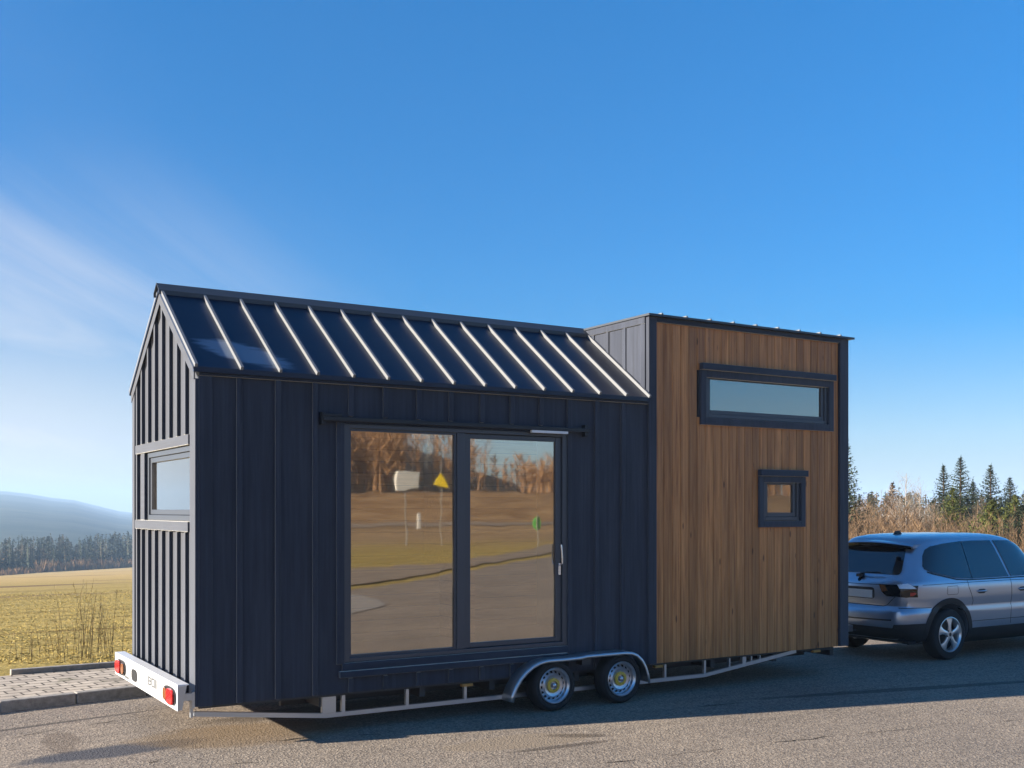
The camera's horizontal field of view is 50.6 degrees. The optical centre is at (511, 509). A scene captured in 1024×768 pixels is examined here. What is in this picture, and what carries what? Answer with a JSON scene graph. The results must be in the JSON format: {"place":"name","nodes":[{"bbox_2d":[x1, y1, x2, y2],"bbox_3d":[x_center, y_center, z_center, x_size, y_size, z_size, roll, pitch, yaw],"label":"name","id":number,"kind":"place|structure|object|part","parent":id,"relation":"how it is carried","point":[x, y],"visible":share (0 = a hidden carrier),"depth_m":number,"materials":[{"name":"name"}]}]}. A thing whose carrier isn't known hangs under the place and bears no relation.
{"place":"outdoors","nodes":[
{"label":"outdoors","id":0,"kind":"place"},
{"bbox_2d":[0,556,131,675],"bbox_3d":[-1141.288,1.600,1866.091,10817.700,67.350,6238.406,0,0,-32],"label":"field","id":1,"kind":"structure","parent":0,"point":[111,581],"depth_m":29.93,"materials":[{"name":"beige plant"}]},
{"bbox_2d":[9,628,34,661],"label":"dry weed","id":2,"kind":"object","parent":1,"relation":"on","point":[31,645],"visible":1,"depth_m":14.45,"materials":[{"name":"brown plant"}]},
{"bbox_2d":[32,616,80,657],"bbox_3d":[-6.419,1.726,14.991,0.815,0.638,0.436,0,0,18],"label":"dry weed","id":3,"kind":"object","parent":1,"relation":"on","point":[58,646],"visible":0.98,"depth_m":14.94,"materials":[{"name":"brown plant"}]},
{"bbox_2d":[10,661,114,674],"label":"edging stones","id":4,"kind":"object","parent":1,"relation":"on","point":[58,668],"visible":0.06,"depth_m":13.32,"materials":[{"name":"grey concrete"}]},
{"bbox_2d":[0,531,131,570],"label":"forest","id":5,"kind":"object","parent":1,"relation":"on","point":[24,556],"visible":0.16,"depth_m":361.06,"materials":[{"name":"plant"}]},
{"bbox_2d":[0,557,131,575],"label":"hedge brush","id":6,"kind":"object","parent":1,"relation":"on","point":[71,566],"visible":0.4,"depth_m":329.95,"materials":[{"name":"plant"}]},
{"bbox_2d":[54,580,117,660],"bbox_3d":[-5.747,1.465,14.653,0.777,1.110,0.572,0,0,-18],"label":"dry weed","id":7,"kind":"object","parent":1,"relation":"on","point":[90,640],"visible":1,"depth_m":14.62,"materials":[{"name":"brown plant"}]},
{"bbox_2d":[79,601,124,653],"bbox_3d":[-5.848,1.659,15.369,0.609,0.782,0.434,0,0,-32],"label":"dry weed","id":8,"kind":"object","parent":1,"relation":"on","point":[99,631],"visible":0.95,"depth_m":15.38,"materials":[{"name":"brown plant"}]},
{"bbox_2d":[848,440,873,536],"bbox_3d":[14.177,-0.163,45.906,3.560,6.270,3.705,0,0,-32],"label":"spruce tree","id":9,"kind":"object","parent":1,"relation":"on","point":[851,496],"visible":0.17,"depth_m":45.79,"materials":[{"name":"green plant"}]},
{"bbox_2d":[857,492,882,533],"bbox_3d":[16.199,1.074,49.815,3.230,3.900,2.466,0,0,-19],"label":"leafless bush","id":10,"kind":"object","parent":1,"relation":"on","point":[868,514],"visible":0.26,"depth_m":50.01,"materials":[{"name":"brown plant"}]},
{"bbox_2d":[866,496,878,533],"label":"spruce tree","id":11,"kind":"object","parent":1,"relation":"on","point":[873,508],"visible":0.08,"depth_m":89.94,"materials":[{"name":"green plant"}]},
{"bbox_2d":[854,490,909,532],"bbox_3d":[18.066,1.024,53.908,3.052,4.225,3.642,0,0,-32],"label":"leafless bush","id":12,"kind":"object","parent":1,"relation":"on","point":[880,509],"visible":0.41,"depth_m":54.14,"materials":[{"name":"brown plant"}]},
{"bbox_2d":[872,481,904,531],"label":"larch tree","id":13,"kind":"object","parent":1,"relation":"on","point":[892,490],"visible":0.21,"depth_m":59.93,"materials":[{"name":"brown plant"}]},
{"bbox_2d":[878,471,947,531],"bbox_3d":[19.014,0.563,52.036,3.467,4.992,3.622,0,0,-32],"label":"birch tree","id":14,"kind":"object","parent":1,"relation":"on","point":[899,502],"visible":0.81,"depth_m":51.93,"materials":[{"name":"brown plant"}]},
{"bbox_2d":[888,484,944,530],"bbox_3d":[20.929,0.763,56.368,4.065,4.787,3.199,0,0,7],"label":"birch tree","id":15,"kind":"object","parent":1,"relation":"on","point":[920,504],"visible":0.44,"depth_m":56.01,"materials":[{"name":"brown plant"}]},
{"bbox_2d":[904,496,940,531],"bbox_3d":[17.497,1.056,46.411,2.297,3.602,2.425,0,0,33],"label":"leafless bush","id":16,"kind":"object","parent":1,"relation":"on","point":[921,517],"visible":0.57,"depth_m":46.68,"materials":[{"name":"brown plant"}]},
{"bbox_2d":[924,500,937,527],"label":"spruce tree","id":17,"kind":"object","parent":1,"relation":"on","point":[931,503],"visible":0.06,"depth_m":69.95,"materials":[{"name":"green plant"}]},
{"bbox_2d":[848,489,1023,552],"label":"dry brush","id":18,"kind":"object","parent":1,"relation":"on","point":[910,526],"visible":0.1,"depth_m":38.76,"materials":[{"name":"brown plant"}]},
{"bbox_2d":[920,463,951,529],"bbox_3d":[24.574,0.321,61.909,4.348,6.080,3.981,0,0,34],"label":"spruce tree","id":19,"kind":"object","parent":1,"relation":"on","point":[943,476],"visible":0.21,"depth_m":61.97,"materials":[{"name":"green plant"}]},
{"bbox_2d":[848,488,1023,521],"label":"wood","id":20,"kind":"object","parent":1,"relation":"on","point":[885,495],"visible":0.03,"depth_m":120.31,"materials":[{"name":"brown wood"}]},
{"bbox_2d":[922,499,959,531],"bbox_3d":[19.597,1.217,50.174,3.072,3.498,2.383,0,0,-32],"label":"leafless bush","id":21,"kind":"object","parent":1,"relation":"on","point":[937,519],"visible":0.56,"depth_m":49.99,"materials":[{"name":"brown plant"}]},
{"bbox_2d":[926,486,975,531],"bbox_3d":[21.124,0.987,51.978,4.333,4.324,4.264,0,0,-32],"label":"young pine","id":22,"kind":"object","parent":1,"relation":"on","point":[952,510],"visible":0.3,"depth_m":51.90,"materials":[{"name":"green plant"}]},
{"bbox_2d":[922,457,986,528],"bbox_3d":[23.990,0.213,57.979,5.428,6.400,5.236,0,0,-32],"label":"spruce tree","id":23,"kind":"object","parent":1,"relation":"on","point":[966,490],"visible":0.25,"depth_m":57.88,"materials":[{"name":"green plant"}]},
{"bbox_2d":[963,481,982,522],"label":"spruce tree","id":24,"kind":"object","parent":1,"relation":"on","point":[973,486],"visible":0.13,"depth_m":65.92,"materials":[{"name":"green plant"}]},
{"bbox_2d":[954,500,994,532],"bbox_3d":[19.819,1.100,45.993,2.457,3.316,1.957,0,0,-32],"label":"leafless bush","id":25,"kind":"object","parent":1,"relation":"on","point":[977,510],"visible":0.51,"depth_m":46.01,"materials":[{"name":"brown plant"}]},
{"bbox_2d":[960,500,1011,538],"bbox_3d":[19.445,1.364,43.928,4.646,3.677,4.742,0,0,29],"label":"young pine","id":26,"kind":"object","parent":1,"relation":"on","point":[991,507],"visible":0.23,"depth_m":43.90,"materials":[{"name":"green plant"}]},
{"bbox_2d":[967,463,1009,524],"bbox_3d":[26.511,0.314,59.867,4.354,5.888,4.485,0,0,-1],"label":"spruce tree","id":27,"kind":"object","parent":1,"relation":"on","point":[990,475],"visible":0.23,"depth_m":59.93,"materials":[{"name":"green plant"}]},
{"bbox_2d":[989,476,1023,522],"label":"spruce tree","id":28,"kind":"object","parent":1,"relation":"on","point":[1008,499],"visible":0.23,"depth_m":63.93,"materials":[{"name":"green plant"}]},
{"bbox_2d":[992,504,1023,546],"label":"spruce tree","id":29,"kind":"object","parent":1,"relation":"on","point":[1020,510],"visible":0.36,"depth_m":41.94,"materials":[{"name":"green plant"}]},
{"bbox_2d":[1000,494,1022,531],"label":"young pine","id":30,"kind":"object","parent":1,"relation":"on","point":[1015,500],"visible":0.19,"depth_m":49.95,"materials":[{"name":"green plant"}]},
{"bbox_2d":[0,491,131,554],"bbox_3d":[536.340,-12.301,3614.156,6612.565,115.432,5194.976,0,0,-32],"label":"mountain","id":31,"kind":"structure","parent":0,"point":[24,515],"depth_m":1188.68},
{"bbox_2d":[0,668,132,699],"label":"pavement","id":32,"kind":"structure","parent":0,"point":[24,685],"depth_m":12.44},
{"bbox_2d":[115,283,854,717],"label":"tiny house","id":33,"kind":"structure","parent":0,"point":[333,503],"depth_m":11.64,"materials":[{"name":"paint"}]},
{"bbox_2d":[135,434,189,531],"bbox_3d":[-3.358,-0.235,10.498,0.122,0.864,2.070,0,0,-32],"label":"gable window","id":34,"kind":"structure","parent":33,"relation":"in","point":[165,474],"depth_m":10.47,"materials":[{"name":"paint"}]},
{"bbox_2d":[319,412,589,677],"bbox_3d":[-0.498,0.336,10.866,3.040,2.483,0.163,0,0,-32],"label":"sliding door","id":35,"kind":"structure","parent":33,"relation":"in","point":[560,436],"depth_m":10.84,"materials":[{"name":"grey"}]},
{"bbox_2d":[698,362,836,431],"bbox_3d":[3.099,-1.335,13.074,2.210,0.710,0.134,0,0,-32],"label":"wide window","id":36,"kind":"structure","parent":33,"relation":"in","point":[728,395],"depth_m":13.04,"materials":[{"name":"paint"}]},
{"bbox_2d":[758,469,808,526],"bbox_3d":[3.278,-0.134,13.183,0.796,0.693,0.134,0,0,-32],"label":"small window","id":37,"kind":"structure","parent":33,"relation":"in","point":[780,497],"depth_m":13.19,"materials":[{"name":"paint"}]},
{"bbox_2d":[0,636,1023,767],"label":"parking asphalt","id":38,"kind":"structure","parent":0,"point":[963,707],"depth_m":10.44,"materials":[{"name":"grey asphalt"}]},
{"bbox_2d":[0,685,149,711],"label":"kerb","id":39,"kind":"structure","parent":38,"relation":"on","point":[51,700],"depth_m":11.64,"materials":[{"name":"concrete"}]},
{"bbox_2d":[13,685,1018,764],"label":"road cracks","id":40,"kind":"object","parent":38,"relation":"on","point":[606,762],"visible":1,"depth_m":10.05,"materials":[{"name":"grey asphalt"}]},
{"bbox_2d":[848,531,1023,659],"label":"parked car","id":41,"kind":"object","parent":38,"relation":"on","point":[943,595],"visible":0.83,"depth_m":15.24,"materials":[{"name":"silver paint"}]},
{"bbox_3d":[5.110,0.707,15.506,0.278,0.385,1.238,0,0,-32],"label":"rear window","id":42,"kind":"part","parent":41,"relation":"part of","materials":[{"name":"black glass"}]},
{"bbox_3d":[6.053,0.713,15.149,0.893,0.524,0.216,0,0,-32],"label":"rear quarter window","id":43,"kind":"part","parent":41,"relation":"part of","materials":[{"name":"black glass"}]},
{"bbox_3d":[6.805,0.710,15.609,0.839,0.529,0.215,0,0,-32],"label":"rear door window","id":44,"kind":"part","parent":41,"relation":"part of","materials":[{"name":"black glass"}]},
{"bbox_3d":[7.494,0.708,16.079,1.032,0.521,0.293,0,0,-32],"label":"front door window","id":45,"kind":"part","parent":41,"relation":"part of","materials":[{"name":"black glass"}]},
{"bbox_2d":[0,0,1023,513],"label":"sky","id":46,"kind":"structure","parent":0,"point":[848,168],"materials":[{"name":"blue"}]}
]}

